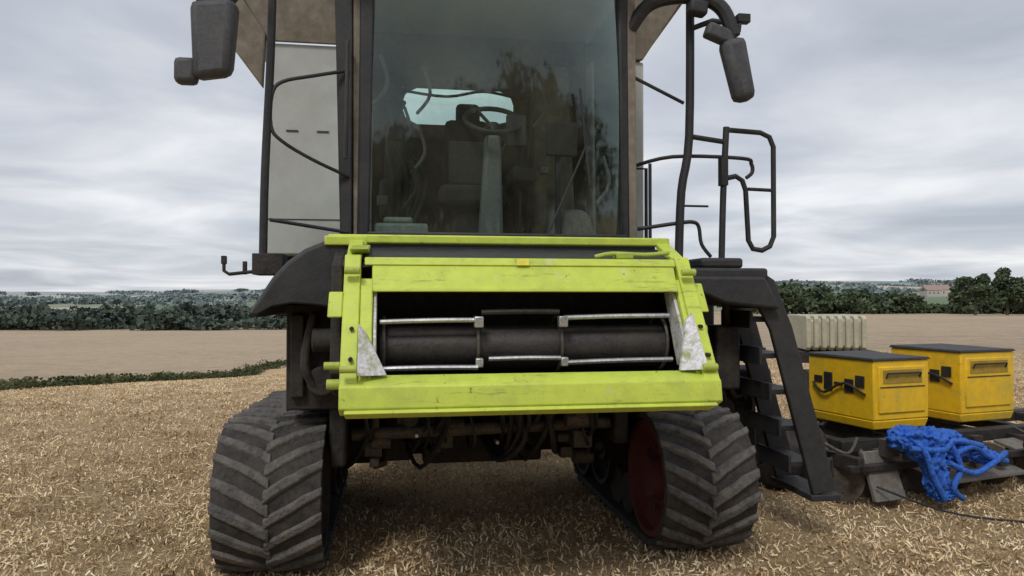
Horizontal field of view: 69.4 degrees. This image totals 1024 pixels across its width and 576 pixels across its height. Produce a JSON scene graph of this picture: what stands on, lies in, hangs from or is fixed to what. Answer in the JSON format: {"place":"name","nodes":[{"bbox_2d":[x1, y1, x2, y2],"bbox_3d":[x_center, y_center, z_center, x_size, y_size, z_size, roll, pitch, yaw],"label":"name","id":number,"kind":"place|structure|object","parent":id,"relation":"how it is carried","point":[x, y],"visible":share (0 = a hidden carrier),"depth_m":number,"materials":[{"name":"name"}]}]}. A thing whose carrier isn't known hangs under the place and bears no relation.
{"place":"outdoors","nodes":[
{"label":"outdoors","id":0,"kind":"place"},
{"bbox_2d":[0,281,1023,575],"bbox_3d":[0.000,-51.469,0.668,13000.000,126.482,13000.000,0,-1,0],"label":"ground","id":1,"kind":"structure","parent":0,"point":[46,353],"depth_m":6.49,"materials":[{"name":"beige soil"}]},
{"bbox_2d":[0,358,285,389],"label":"grass margin","id":2,"kind":"object","parent":1,"relation":"on","point":[65,381],"depth_m":25.22,"materials":[{"name":"green plant"}]},
{"bbox_2d":[0,299,286,330],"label":"distant wood","id":3,"kind":"object","parent":1,"relation":"on","point":[33,315],"visible":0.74,"depth_m":204.76,"materials":[{"name":"green plant"}]},
{"bbox_2d":[174,0,840,573],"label":"combine harvester","id":4,"kind":"object","parent":1,"relation":"on","point":[466,284],"visible":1,"depth_m":4.91,"materials":[{"name":"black metal"}]},
{"bbox_2d":[584,5,618,234],"bbox_3d":[0.713,-1.225,5.806,0.020,1.700,1.181,0,-1,-8],"label":"side window","id":5,"kind":"structure","parent":4,"relation":"in","point":[601,49],"depth_m":5.73,"materials":[{"name":"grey glass"}]},
{"bbox_2d":[0,278,1023,306],"bbox_3d":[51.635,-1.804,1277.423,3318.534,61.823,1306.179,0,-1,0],"label":"distant copse","id":6,"kind":"object","parent":1,"relation":"on","point":[167,298],"visible":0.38,"depth_m":991.33,"materials":[{"name":"green plant"}]},
{"bbox_2d":[0,350,1023,575],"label":"straw stubble","id":7,"kind":"object","parent":1,"relation":"on","point":[72,390],"visible":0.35,"depth_m":5.66,"materials":[{"name":"beige plant"}]},
{"bbox_2d":[789,314,877,421],"bbox_3d":[4.554,1.113,10.438,1.100,1.460,1.310,0,-1,6],"label":"tank trailer","id":8,"kind":"object","parent":1,"relation":"on","point":[827,332],"visible":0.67,"depth_m":10.17,"materials":[{"name":"plastic"}]},
{"bbox_2d":[714,279,1023,313],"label":"distant wood","id":9,"kind":"object","parent":1,"relation":"on","point":[800,299],"visible":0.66,"depth_m":153.64,"materials":[{"name":"green plant"}]},
{"bbox_2d":[756,343,1023,522],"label":"seeding implement","id":10,"kind":"object","parent":1,"relation":"on","point":[863,402],"visible":0.73,"depth_m":6.63,"materials":[{"name":"metal"}]},
{"bbox_2d":[885,424,1009,502],"bbox_3d":[3.541,1.394,5.998,1.202,0.618,0.325,0,-1,-20],"label":"rope","id":11,"kind":"object","parent":10,"relation":"on","point":[933,451],"visible":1,"depth_m":5.84,"materials":[{"name":"blue fabric"}]},
{"bbox_2d":[919,285,941,296],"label":"farm house","id":12,"kind":"structure","parent":1,"relation":"on","point":[932,291],"depth_m":646.40,"materials":[{"name":"white paint"}]},
{"bbox_2d":[923,284,949,295],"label":"farm house","id":13,"kind":"structure","parent":1,"relation":"on","point":[945,290],"depth_m":664.78,"materials":[{"name":"white paint"}]},
{"bbox_2d":[949,273,997,314],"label":"broadleaf tree","id":14,"kind":"object","parent":1,"relation":"on","point":[982,290],"visible":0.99,"depth_m":130.13,"materials":[{"name":"green plant"}]},
{"bbox_2d":[986,267,1023,314],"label":"broadleaf tree","id":15,"kind":"object","parent":1,"relation":"on","point":[1011,292],"visible":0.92,"depth_m":131.59,"materials":[{"name":"green plant"}]},
{"bbox_2d":[0,0,1023,291],"label":"sky","id":16,"kind":"structure","parent":0,"point":[896,127],"materials":[{"name":"grey"}]}
]}

